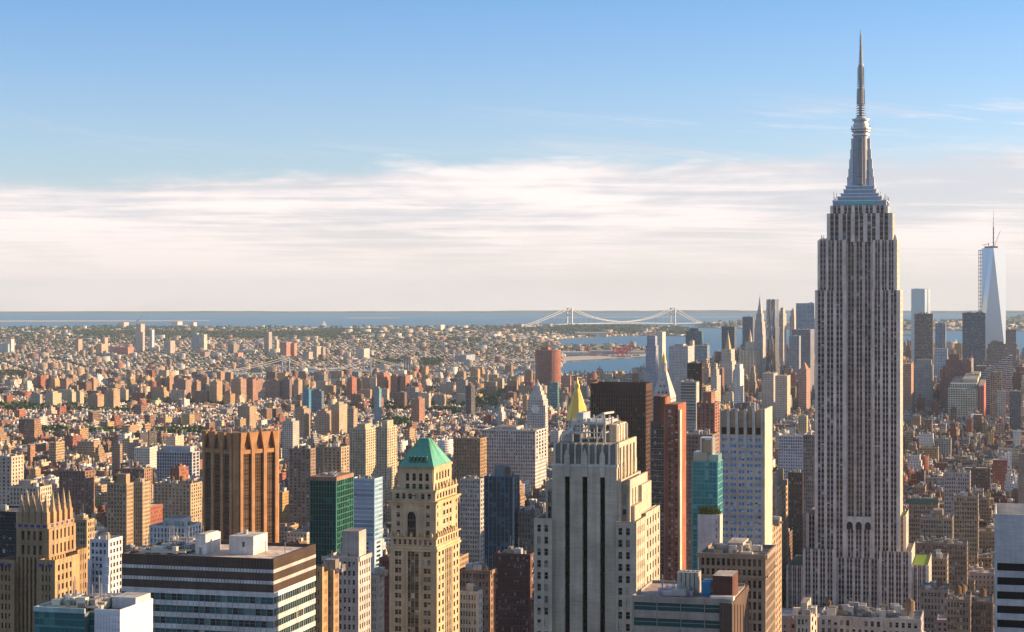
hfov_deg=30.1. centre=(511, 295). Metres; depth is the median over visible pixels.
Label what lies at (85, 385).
city building
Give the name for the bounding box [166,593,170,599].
window
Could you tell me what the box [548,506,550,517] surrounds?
window
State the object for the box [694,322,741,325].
wooded shore
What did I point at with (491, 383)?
city building
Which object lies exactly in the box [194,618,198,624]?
window
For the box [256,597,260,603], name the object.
window
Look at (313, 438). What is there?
city building
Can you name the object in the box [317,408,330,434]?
apartment block
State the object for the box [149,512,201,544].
apartment building
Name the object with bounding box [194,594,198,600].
window
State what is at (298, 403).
city building
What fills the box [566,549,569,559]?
window
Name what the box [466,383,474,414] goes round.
apartment block
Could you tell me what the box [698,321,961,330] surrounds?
staten island ground
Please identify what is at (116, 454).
apartment block
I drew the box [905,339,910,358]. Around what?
city building
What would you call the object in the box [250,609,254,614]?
window
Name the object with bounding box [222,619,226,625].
window
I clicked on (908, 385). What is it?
apartment tower
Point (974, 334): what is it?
glass tower
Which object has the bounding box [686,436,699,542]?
windows
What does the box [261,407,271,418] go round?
city building
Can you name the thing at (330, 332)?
shore trees
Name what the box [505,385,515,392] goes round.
city building
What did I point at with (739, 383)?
apartment tower
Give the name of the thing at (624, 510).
window
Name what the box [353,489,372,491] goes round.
window
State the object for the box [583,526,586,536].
window
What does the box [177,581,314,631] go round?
windows
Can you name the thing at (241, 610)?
window
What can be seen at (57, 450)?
city building
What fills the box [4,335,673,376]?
brooklyn ground
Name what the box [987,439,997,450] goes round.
city building
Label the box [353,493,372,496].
window
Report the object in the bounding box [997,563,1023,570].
window
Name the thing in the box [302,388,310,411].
apartment block
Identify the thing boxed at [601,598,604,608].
window
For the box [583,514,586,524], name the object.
window
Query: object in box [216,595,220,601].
window
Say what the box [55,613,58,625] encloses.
window
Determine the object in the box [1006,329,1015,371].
office tower
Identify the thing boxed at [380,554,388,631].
apartment building
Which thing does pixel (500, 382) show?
city building
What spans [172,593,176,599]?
window
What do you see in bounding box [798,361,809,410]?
office building
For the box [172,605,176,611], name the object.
window
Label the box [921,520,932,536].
windows
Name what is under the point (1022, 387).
city building
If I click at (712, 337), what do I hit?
water
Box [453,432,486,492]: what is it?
apartment building
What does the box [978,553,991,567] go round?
city building
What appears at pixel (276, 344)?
tower
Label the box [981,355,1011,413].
stepped building
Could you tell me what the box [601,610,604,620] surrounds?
window
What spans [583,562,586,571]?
window
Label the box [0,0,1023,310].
sky
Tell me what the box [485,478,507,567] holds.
windows
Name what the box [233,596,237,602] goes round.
window
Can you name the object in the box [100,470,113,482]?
city building
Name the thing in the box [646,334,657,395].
office tower
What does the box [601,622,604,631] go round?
window
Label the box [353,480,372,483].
window
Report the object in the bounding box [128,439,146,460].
apartment block
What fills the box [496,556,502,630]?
windows
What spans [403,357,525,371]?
stone bridge
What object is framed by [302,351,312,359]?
tower
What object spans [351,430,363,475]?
windows
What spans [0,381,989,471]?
park trees
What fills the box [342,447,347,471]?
windows
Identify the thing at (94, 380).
apartment block
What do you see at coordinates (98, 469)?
city building
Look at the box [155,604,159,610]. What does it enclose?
window
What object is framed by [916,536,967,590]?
loft building
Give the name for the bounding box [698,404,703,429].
windows
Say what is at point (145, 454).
city building
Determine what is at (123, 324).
tower
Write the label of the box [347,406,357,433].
apartment block
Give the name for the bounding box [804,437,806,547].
windows
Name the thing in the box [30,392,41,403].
apartment block
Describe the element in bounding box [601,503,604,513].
window
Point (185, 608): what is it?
window
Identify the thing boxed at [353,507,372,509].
window
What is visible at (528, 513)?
apartment building
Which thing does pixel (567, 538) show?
window
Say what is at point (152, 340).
tower
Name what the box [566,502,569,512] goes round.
window
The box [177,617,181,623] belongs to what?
window
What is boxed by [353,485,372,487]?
window
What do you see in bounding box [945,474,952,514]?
windows
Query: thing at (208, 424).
city building
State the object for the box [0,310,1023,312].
hills
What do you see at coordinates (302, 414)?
apartment block
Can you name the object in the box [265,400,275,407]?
city building
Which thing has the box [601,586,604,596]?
window
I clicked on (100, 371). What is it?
city building
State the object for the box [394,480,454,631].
windows
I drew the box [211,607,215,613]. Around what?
window
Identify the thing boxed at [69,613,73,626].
window
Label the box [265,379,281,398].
apartment block
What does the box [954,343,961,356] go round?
city building
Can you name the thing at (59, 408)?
city building
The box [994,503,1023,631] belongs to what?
office tower
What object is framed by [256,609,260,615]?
window
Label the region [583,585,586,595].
window
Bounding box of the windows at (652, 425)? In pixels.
[652,425,662,579]
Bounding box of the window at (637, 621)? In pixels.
[634,617,656,625]
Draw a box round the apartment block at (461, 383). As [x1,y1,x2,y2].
[456,378,467,401]
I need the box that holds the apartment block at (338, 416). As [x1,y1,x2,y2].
[331,402,346,434]
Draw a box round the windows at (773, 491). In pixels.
[773,491,786,563]
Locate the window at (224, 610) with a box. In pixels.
[222,607,226,613]
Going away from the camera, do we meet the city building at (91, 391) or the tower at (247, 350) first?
the city building at (91, 391)
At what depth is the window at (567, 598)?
583.11 m
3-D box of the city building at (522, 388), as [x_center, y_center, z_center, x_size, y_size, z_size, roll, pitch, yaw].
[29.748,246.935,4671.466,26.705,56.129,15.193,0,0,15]
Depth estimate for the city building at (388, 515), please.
2062.22 m
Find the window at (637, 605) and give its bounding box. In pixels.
[634,602,656,609]
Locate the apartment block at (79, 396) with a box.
[76,390,83,403]
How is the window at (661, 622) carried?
in the office building at (688, 601)
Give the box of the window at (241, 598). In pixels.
[239,596,243,602]
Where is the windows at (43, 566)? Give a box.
[42,566,58,600]
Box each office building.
[9,479,51,506]
[33,573,152,631]
[122,524,315,631]
[157,445,199,481]
[322,528,371,631]
[460,475,483,562]
[480,421,547,492]
[632,570,748,631]
[694,344,709,361]
[696,529,777,631]
[710,362,720,402]
[762,371,777,422]
[772,468,787,607]
[772,509,782,631]
[775,373,789,421]
[796,595,816,631]
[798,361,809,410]
[819,591,923,631]
[962,371,980,385]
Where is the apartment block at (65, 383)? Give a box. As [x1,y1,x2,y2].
[61,378,70,388]
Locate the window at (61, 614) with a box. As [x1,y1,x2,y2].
[60,613,63,626]
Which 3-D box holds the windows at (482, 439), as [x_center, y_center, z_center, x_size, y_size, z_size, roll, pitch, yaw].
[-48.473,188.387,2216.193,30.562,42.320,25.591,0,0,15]
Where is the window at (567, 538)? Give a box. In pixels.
[566,537,569,547]
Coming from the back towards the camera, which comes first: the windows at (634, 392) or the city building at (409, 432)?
the city building at (409, 432)
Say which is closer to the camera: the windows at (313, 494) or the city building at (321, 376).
the windows at (313, 494)
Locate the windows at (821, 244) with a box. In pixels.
[788,208,924,609]
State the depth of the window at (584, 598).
581.68 m
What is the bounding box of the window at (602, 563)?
[601,562,604,572]
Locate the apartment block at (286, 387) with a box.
[282,377,291,399]
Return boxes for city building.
[0,415,9,427]
[0,426,9,442]
[1,444,17,453]
[4,393,12,401]
[9,380,18,386]
[10,436,20,444]
[14,408,25,417]
[19,416,30,433]
[20,370,28,377]
[23,380,33,390]
[26,460,43,478]
[32,413,46,424]
[32,459,50,466]
[33,455,47,460]
[33,474,58,481]
[35,442,48,451]
[37,373,45,388]
[41,459,59,470]
[41,467,60,476]
[43,436,62,441]
[43,479,58,496]
[46,403,56,415]
[49,375,60,390]
[49,440,64,462]
[55,403,65,413]
[59,388,73,400]
[59,457,74,469]
[64,429,81,449]
[65,374,74,381]
[66,450,82,459]
[73,439,101,456]
[74,426,87,438]
[74,455,91,461]
[79,380,91,392]
[88,389,100,394]
[88,411,99,422]
[92,444,106,462]
[92,467,103,474]
[94,519,106,537]
[95,483,106,493]
[95,507,100,523]
[96,368,103,377]
[97,460,111,466]
[99,436,112,451]
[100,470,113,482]
[101,420,113,426]
[105,435,114,443]
[108,375,119,384]
[110,413,121,426]
[111,382,120,387]
[111,468,120,475]
[117,388,128,401]
[118,427,131,446]
[121,423,137,432]
[122,460,150,467]
[123,432,138,452]
[126,377,135,385]
[132,383,145,392]
[132,391,144,400]
[134,385,142,392]
[134,402,147,414]
[134,429,147,445]
[134,444,157,468]
[141,422,151,430]
[144,413,154,424]
[147,369,154,377]
[147,428,156,445]
[150,503,162,524]
[151,398,160,406]
[152,385,166,401]
[157,431,167,442]
[158,415,171,424]
[159,369,168,376]
[165,475,201,480]
[166,429,183,445]
[170,463,188,480]
[171,388,185,402]
[173,415,181,424]
[181,398,189,406]
[182,412,194,425]
[192,411,200,421]
[195,390,208,402]
[200,376,208,389]
[205,419,214,429]
[214,419,223,427]
[220,407,232,414]
[224,390,234,403]
[225,371,232,382]
[235,417,245,427]
[236,392,244,403]
[258,416,266,427]
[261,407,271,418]
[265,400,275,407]
[266,371,277,379]
[268,403,281,417]
[275,414,284,421]
[277,371,288,380]
[279,469,288,484]
[279,487,288,522]
[279,522,297,542]
[286,400,295,411]
[286,526,308,543]
[288,538,305,543]
[292,399,301,407]
[297,523,308,528]
[299,370,306,378]
[309,431,318,446]
[314,371,325,381]
[316,381,327,390]
[317,372,327,380]
[324,384,335,395]
[325,393,331,404]
[330,434,340,444]
[331,370,343,379]
[335,378,345,390]
[340,435,348,444]
[351,393,363,406]
[352,369,361,376]
[355,377,361,390]
[357,399,367,408]
[359,388,371,397]
[363,376,376,388]
[369,377,376,390]
[382,388,388,402]
[385,505,390,523]
[394,367,406,374]
[398,391,406,408]
[405,427,414,439]
[406,383,418,400]
[406,421,416,428]
[409,381,422,391]
[418,391,430,408]
[421,366,428,374]
[423,378,429,387]
[425,385,432,392]
[434,393,445,405]
[440,382,452,394]
[457,370,465,378]
[457,393,465,403]
[459,552,468,568]
[461,424,469,432]
[468,375,478,383]
[470,366,485,376]
[474,368,479,376]
[484,414,492,424]
[485,380,496,385]
[485,385,496,394]
[489,374,498,380]
[493,377,503,388]
[497,405,504,424]
[504,417,512,424]
[505,364,512,373]
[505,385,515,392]
[506,391,516,402]
[507,378,517,389]
[518,384,529,394]
[520,478,531,498]
[520,480,524,505]
[522,391,528,412]
[525,369,532,381]
[530,487,543,498]
[534,502,545,512]
[535,485,545,503]
[548,405,553,413]
[550,428,562,442]
[588,379,598,384]
[596,366,603,379]
[604,373,612,380]
[618,370,623,380]
[632,372,638,381]
[703,358,709,380]
[715,350,720,363]
[718,366,723,400]
[726,391,733,407]
[727,382,733,391]
[744,374,749,396]
[749,365,756,399]
[772,448,777,464]
[773,419,786,429]
[774,431,780,448]
[782,599,830,631]
[784,366,792,374]
[786,424,794,432]
[788,528,792,559]
[790,370,796,386]
[790,386,796,405]
[790,616,795,631]
[799,411,807,433]
[817,597,828,608]
[903,410,911,421]
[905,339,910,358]
[905,428,913,449]
[907,442,917,451]
[907,449,923,470]
[908,469,916,485]
[912,412,920,433]
[912,482,925,496]
[917,394,924,411]
[917,469,924,482]
[919,429,933,446]
[919,443,938,460]
[923,490,932,496]
[924,417,932,432]
[925,471,943,486]
[928,464,934,470]
[931,399,939,419]
[935,454,947,469]
[935,614,945,631]
[936,431,950,456]
[936,491,943,514]
[940,422,946,435]
[941,430,951,450]
[949,421,957,442]
[950,404,956,422]
[952,450,975,463]
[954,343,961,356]
[957,460,965,469]
[958,444,970,454]
[959,434,968,448]
[965,458,973,464]
[966,466,989,490]
[967,415,971,433]
[967,571,974,592]
[968,561,993,597]
[971,485,983,495]
[974,409,981,432]
[975,440,983,451]
[976,363,990,371]
[977,432,981,442]
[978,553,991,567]
[979,494,992,518]
[979,517,992,526]
[979,525,993,550]
[982,417,986,433]
[984,447,991,454]
[985,490,996,510]
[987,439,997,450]
[988,431,992,443]
[993,452,1006,488]
[993,491,1006,517]
[995,418,1003,434]
[997,446,1019,466]
[1001,449,1011,470]
[1003,488,1017,503]
[1004,465,1013,489]
[1012,370,1023,390]
[1013,429,1020,445]
[1021,375,1023,397]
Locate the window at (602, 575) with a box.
[601,574,604,584]
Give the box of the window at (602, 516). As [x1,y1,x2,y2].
[601,515,604,525]
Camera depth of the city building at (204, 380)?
5137.64 m
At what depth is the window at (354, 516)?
1562.38 m
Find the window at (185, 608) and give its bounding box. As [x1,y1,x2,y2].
[183,606,187,611]
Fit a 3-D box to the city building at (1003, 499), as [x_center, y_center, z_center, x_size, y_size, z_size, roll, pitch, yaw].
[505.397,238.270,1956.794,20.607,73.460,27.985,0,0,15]
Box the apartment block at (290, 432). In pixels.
[282,418,298,459]
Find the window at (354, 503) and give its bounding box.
[353,502,372,505]
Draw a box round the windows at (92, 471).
[60,471,92,516]
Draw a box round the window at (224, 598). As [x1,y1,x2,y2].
[222,596,226,601]
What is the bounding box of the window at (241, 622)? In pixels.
[239,620,243,626]
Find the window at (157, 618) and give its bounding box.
[155,616,159,622]
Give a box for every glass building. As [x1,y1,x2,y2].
[353,475,382,572]
[548,381,558,408]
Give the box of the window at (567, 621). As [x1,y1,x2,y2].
[566,620,569,630]
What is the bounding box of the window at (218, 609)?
[216,607,220,613]
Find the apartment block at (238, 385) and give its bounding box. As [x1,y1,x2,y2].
[231,377,245,400]
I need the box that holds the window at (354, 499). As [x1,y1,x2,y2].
[353,498,372,500]
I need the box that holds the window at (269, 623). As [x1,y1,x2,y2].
[267,621,272,627]
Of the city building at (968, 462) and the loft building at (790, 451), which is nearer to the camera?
the loft building at (790, 451)
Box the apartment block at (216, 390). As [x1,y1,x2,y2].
[210,379,221,402]
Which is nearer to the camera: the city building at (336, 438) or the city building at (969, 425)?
the city building at (336, 438)
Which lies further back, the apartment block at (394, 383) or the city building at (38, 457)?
the apartment block at (394, 383)
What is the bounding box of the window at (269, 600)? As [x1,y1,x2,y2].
[267,598,272,603]
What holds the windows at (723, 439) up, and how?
in the apartment tower at (746, 439)
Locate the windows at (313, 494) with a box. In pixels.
[311,478,350,564]
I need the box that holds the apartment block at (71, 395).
[67,390,75,402]
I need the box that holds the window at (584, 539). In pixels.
[583,538,586,548]
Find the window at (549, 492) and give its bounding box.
[548,491,550,502]
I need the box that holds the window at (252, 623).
[250,621,254,626]
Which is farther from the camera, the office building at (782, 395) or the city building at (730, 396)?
the city building at (730, 396)
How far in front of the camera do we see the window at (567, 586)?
583.03 m
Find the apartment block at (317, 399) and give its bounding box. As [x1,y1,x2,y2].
[311,389,323,412]
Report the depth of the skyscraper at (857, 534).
1261.20 m
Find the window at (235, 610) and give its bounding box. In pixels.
[233,608,237,614]
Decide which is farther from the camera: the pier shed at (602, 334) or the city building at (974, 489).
the pier shed at (602, 334)
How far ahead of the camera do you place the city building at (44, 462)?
2796.35 m
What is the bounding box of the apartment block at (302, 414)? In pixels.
[294,406,309,437]
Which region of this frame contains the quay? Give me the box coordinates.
[563,353,645,360]
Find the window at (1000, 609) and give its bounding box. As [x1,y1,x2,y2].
[997,605,1023,613]
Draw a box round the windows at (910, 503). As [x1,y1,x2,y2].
[910,503,918,542]
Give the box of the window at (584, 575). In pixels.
[583,573,586,583]
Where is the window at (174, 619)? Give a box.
[172,617,176,623]
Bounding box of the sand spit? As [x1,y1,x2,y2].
[0,317,673,321]
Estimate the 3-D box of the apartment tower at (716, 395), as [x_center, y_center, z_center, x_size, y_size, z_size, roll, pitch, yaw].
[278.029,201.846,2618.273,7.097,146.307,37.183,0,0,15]
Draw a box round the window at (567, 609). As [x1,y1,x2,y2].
[566,608,569,618]
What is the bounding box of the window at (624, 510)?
[623,509,625,520]
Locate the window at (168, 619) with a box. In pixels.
[166,617,170,622]
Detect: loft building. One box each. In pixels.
[778,433,802,478]
[908,491,938,550]
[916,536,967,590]
[920,508,953,538]
[920,577,949,631]
[929,545,947,582]
[944,465,970,514]
[946,580,971,631]
[954,488,978,567]
[971,587,992,631]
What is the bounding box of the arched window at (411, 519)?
[407,495,415,536]
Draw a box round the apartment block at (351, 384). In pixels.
[347,376,356,400]
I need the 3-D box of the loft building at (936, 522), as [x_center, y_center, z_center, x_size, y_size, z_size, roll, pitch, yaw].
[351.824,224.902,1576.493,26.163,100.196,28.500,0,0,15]
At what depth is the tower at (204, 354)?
8205.08 m
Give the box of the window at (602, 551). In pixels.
[601,550,604,560]
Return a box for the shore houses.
[0,320,1023,379]
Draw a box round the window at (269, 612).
[267,609,272,615]
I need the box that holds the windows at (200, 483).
[155,483,200,521]
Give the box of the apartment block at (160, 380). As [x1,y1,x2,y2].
[156,376,164,386]
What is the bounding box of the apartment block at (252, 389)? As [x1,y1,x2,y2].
[248,379,257,400]
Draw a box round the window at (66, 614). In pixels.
[64,613,68,626]
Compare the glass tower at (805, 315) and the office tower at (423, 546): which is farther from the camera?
the glass tower at (805, 315)
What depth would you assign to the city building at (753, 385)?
4731.48 m
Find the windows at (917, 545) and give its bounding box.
[917,545,931,552]
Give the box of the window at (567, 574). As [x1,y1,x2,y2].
[566,573,569,583]
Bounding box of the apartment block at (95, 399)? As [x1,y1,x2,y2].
[88,393,103,407]
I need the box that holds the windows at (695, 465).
[693,463,711,569]
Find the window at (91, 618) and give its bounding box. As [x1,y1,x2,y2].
[89,612,93,625]
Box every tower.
[0,343,9,352]
[0,448,23,504]
[0,487,87,631]
[0,504,18,558]
[6,338,13,351]
[24,418,41,443]
[59,463,94,517]
[74,339,81,350]
[96,343,104,352]
[102,337,107,350]
[107,473,132,545]
[110,346,133,353]
[118,322,128,326]
[121,462,151,502]
[133,474,149,544]
[136,323,144,351]
[150,329,153,350]
[164,340,174,353]
[171,321,181,326]
[192,333,198,350]
[198,333,206,349]
[200,352,209,356]
[202,425,279,542]
[228,343,237,353]
[234,352,242,356]
[238,349,257,352]
[264,331,271,352]
[274,340,278,351]
[280,341,290,356]
[289,440,315,526]
[291,342,296,356]
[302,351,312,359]
[308,464,353,564]
[311,345,321,357]
[322,346,325,356]
[323,440,348,471]
[349,423,375,476]
[356,348,369,358]
[376,419,396,504]
[387,437,460,631]
[434,324,444,329]
[455,354,474,361]
[484,464,519,567]
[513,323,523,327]
[527,379,547,465]
[534,411,659,631]
[535,347,560,394]
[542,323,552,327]
[562,378,587,436]
[590,382,651,479]
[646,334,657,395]
[649,394,685,580]
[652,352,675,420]
[658,331,665,377]
[669,344,692,401]
[680,379,698,431]
[686,327,702,345]
[686,428,718,569]
[687,360,704,401]
[690,339,693,360]
[692,436,722,570]
[697,391,719,452]
[702,384,710,400]
[712,388,718,400]
[720,334,735,387]
[720,402,771,544]
[722,325,736,357]
[734,363,743,407]
[738,330,761,380]
[742,316,754,347]
[754,297,765,364]
[765,299,779,374]
[779,307,785,365]
[788,469,802,557]
[789,334,800,379]
[790,308,795,335]
[792,328,813,398]
[796,302,814,354]
[803,428,814,547]
[903,361,913,412]
[911,288,929,361]
[914,312,932,362]
[914,358,932,403]
[934,347,947,382]
[935,322,945,347]
[940,354,971,407]
[962,311,985,370]
[986,340,1006,365]
[990,369,1001,420]
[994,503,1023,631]
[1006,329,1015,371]
[1010,388,1020,429]
[1018,451,1023,503]
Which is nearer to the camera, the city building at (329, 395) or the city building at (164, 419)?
the city building at (164, 419)
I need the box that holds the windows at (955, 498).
[955,498,958,539]
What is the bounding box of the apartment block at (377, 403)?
[374,387,381,422]
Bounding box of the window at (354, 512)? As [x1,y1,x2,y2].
[353,511,372,513]
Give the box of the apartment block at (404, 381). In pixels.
[400,374,409,391]
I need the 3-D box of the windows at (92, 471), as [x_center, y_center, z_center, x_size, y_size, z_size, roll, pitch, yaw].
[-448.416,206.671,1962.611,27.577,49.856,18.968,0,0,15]
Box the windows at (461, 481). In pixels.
[461,481,473,561]
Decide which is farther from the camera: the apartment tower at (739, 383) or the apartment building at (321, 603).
the apartment tower at (739, 383)
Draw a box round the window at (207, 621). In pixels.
[205,618,209,624]
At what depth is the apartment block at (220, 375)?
5204.61 m
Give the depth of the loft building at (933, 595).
1182.59 m
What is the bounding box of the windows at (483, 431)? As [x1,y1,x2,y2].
[483,431,514,458]
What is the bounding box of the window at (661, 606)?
[658,603,679,610]
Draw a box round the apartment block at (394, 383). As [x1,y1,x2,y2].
[390,374,399,394]
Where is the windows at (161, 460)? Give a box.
[158,452,170,480]
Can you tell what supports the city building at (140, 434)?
on the manhattan ground
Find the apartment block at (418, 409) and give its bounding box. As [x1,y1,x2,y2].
[411,396,424,422]
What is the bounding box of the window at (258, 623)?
[256,621,260,627]
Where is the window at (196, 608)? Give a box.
[194,606,198,612]
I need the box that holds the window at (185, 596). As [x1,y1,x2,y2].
[183,594,187,600]
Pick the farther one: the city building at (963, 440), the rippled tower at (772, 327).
the rippled tower at (772, 327)
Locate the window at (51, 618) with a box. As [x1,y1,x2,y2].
[49,612,53,625]
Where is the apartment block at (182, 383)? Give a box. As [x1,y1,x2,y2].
[174,378,190,398]
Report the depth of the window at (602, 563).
580.27 m
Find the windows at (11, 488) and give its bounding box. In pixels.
[11,488,41,503]
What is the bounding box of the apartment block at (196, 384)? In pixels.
[192,380,200,391]
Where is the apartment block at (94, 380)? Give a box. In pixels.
[88,377,97,389]
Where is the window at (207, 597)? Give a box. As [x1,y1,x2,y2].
[205,595,209,601]
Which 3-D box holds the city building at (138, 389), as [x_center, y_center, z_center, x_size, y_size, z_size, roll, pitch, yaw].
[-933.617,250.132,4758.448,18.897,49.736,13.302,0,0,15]
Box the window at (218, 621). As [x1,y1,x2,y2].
[216,619,220,625]
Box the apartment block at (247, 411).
[238,403,255,427]
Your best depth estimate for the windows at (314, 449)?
1904.94 m
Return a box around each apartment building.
[27,444,34,460]
[74,509,93,558]
[88,532,122,593]
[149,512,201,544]
[153,475,201,521]
[315,550,338,631]
[328,558,345,631]
[371,555,387,631]
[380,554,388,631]
[453,432,486,492]
[459,556,496,631]
[459,571,482,631]
[494,535,533,631]
[518,499,543,550]
[562,375,572,392]
[978,378,985,418]
[997,389,1005,423]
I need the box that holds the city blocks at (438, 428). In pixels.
[0,338,1023,631]
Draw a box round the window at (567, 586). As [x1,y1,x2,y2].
[566,585,569,594]
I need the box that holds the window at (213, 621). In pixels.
[211,619,215,624]
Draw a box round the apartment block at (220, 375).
[217,371,224,380]
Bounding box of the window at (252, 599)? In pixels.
[250,597,254,603]
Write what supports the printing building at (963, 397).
on the manhattan ground
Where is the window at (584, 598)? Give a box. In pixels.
[583,597,586,607]
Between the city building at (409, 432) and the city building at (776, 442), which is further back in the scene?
the city building at (409, 432)
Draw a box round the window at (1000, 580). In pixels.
[997,577,1023,584]
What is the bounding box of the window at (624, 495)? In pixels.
[623,494,625,504]
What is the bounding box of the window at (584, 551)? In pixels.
[583,550,586,560]
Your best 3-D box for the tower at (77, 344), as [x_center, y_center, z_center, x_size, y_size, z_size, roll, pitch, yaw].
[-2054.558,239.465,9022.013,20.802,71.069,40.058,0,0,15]
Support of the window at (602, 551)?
in the office tower at (596, 545)
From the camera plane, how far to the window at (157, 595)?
609.90 m
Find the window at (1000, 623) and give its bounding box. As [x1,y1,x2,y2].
[997,620,1023,627]
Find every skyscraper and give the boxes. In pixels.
[786,30,931,609]
[978,210,1005,347]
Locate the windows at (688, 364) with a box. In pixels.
[688,364,694,379]
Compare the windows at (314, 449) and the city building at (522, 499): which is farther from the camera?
the city building at (522, 499)
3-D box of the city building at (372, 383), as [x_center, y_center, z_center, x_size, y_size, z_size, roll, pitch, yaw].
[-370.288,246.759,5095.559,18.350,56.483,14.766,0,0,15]
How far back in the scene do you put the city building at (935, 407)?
3948.46 m
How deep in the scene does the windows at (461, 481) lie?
1653.02 m
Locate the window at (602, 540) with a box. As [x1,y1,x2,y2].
[601,539,604,548]
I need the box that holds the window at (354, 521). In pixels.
[353,520,372,522]
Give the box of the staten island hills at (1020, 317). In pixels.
[1006,314,1023,320]
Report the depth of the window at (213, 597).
605.00 m
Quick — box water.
[0,313,1023,374]
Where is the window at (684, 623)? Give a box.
[681,619,703,627]
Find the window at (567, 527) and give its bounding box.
[566,526,569,535]
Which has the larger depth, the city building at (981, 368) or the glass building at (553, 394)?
the city building at (981, 368)
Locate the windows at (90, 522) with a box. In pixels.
[88,522,92,558]
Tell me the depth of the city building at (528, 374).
5566.36 m
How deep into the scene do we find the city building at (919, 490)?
2278.74 m
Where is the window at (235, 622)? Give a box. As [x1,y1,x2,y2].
[233,620,237,625]
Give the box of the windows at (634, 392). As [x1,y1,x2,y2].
[591,390,651,478]
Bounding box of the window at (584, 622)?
[583,621,586,631]
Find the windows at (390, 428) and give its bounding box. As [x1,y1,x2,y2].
[388,428,392,486]
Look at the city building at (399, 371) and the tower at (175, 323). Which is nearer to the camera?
the city building at (399, 371)
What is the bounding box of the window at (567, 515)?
[566,514,569,523]
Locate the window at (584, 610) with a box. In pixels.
[583,609,586,619]
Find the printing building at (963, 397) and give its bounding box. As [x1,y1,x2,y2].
[948,376,980,419]
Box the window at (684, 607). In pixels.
[681,604,703,611]
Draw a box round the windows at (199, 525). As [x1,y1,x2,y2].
[151,525,199,544]
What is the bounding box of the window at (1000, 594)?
[997,591,1023,599]
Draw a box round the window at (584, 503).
[583,502,586,512]
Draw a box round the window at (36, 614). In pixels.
[34,612,38,624]
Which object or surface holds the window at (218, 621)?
in the office building at (245, 580)
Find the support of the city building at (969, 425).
on the manhattan ground
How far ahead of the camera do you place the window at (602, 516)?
580.27 m
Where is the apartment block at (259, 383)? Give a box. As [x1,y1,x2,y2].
[246,377,261,394]
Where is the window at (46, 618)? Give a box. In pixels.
[44,612,48,625]
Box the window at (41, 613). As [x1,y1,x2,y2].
[40,612,43,625]
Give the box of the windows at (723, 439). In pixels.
[722,438,748,542]
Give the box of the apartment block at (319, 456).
[314,444,328,473]
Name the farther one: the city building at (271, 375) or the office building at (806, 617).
the city building at (271, 375)
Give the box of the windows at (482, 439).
[455,439,482,475]
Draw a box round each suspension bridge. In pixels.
[204,358,408,378]
[526,307,702,326]
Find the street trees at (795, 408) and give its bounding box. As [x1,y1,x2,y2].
[229,397,814,435]
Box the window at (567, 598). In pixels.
[566,596,569,606]
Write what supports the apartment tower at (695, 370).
on the manhattan ground
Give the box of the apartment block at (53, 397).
[45,391,61,405]
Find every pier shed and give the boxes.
[512,359,533,361]
[561,351,587,354]
[575,332,606,336]
[589,350,611,353]
[628,351,644,353]
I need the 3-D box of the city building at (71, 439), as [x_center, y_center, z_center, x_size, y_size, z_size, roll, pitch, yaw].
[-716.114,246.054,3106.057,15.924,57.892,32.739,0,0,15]
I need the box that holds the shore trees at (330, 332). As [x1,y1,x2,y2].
[0,319,1023,377]
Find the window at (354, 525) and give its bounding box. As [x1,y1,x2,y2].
[353,524,372,527]
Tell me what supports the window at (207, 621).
in the office building at (245, 580)
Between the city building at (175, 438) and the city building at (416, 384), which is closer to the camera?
the city building at (175, 438)
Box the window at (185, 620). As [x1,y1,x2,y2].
[183,617,187,623]
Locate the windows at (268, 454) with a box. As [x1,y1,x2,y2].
[206,453,273,541]
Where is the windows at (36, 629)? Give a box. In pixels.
[34,627,93,631]
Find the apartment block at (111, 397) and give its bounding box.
[104,388,119,407]
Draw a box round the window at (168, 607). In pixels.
[166,605,170,611]
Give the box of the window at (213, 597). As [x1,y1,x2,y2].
[211,595,215,601]
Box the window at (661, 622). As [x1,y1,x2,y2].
[658,618,679,626]
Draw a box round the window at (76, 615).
[75,614,78,626]
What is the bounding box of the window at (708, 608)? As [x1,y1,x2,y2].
[705,605,718,612]
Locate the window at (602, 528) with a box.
[601,527,604,536]
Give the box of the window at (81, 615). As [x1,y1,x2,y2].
[80,614,83,626]
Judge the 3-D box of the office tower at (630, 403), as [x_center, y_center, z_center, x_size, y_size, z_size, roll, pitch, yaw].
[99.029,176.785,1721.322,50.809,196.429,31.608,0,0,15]
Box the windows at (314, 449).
[290,449,314,521]
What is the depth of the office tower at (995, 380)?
3803.96 m
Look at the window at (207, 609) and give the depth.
605.59 m
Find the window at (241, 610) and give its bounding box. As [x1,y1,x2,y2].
[239,608,243,614]
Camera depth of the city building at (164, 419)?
3869.46 m
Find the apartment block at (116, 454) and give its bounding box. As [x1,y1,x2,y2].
[112,441,121,470]
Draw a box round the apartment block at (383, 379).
[377,372,389,392]
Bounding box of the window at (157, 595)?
[155,593,159,598]
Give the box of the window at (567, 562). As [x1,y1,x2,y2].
[566,561,569,571]
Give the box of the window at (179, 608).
[177,605,181,611]
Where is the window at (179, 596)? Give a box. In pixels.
[177,594,181,599]
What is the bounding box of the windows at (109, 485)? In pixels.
[109,485,115,535]
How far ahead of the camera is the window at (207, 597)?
605.59 m
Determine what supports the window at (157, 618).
in the office building at (245, 580)
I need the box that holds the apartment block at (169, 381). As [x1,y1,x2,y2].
[165,376,173,392]
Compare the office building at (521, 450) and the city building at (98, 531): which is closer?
the city building at (98, 531)
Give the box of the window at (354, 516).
[353,515,372,518]
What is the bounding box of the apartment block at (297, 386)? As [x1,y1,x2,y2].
[294,378,301,399]
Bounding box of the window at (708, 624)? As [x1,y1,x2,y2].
[705,620,718,628]
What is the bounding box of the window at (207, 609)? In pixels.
[205,607,209,612]

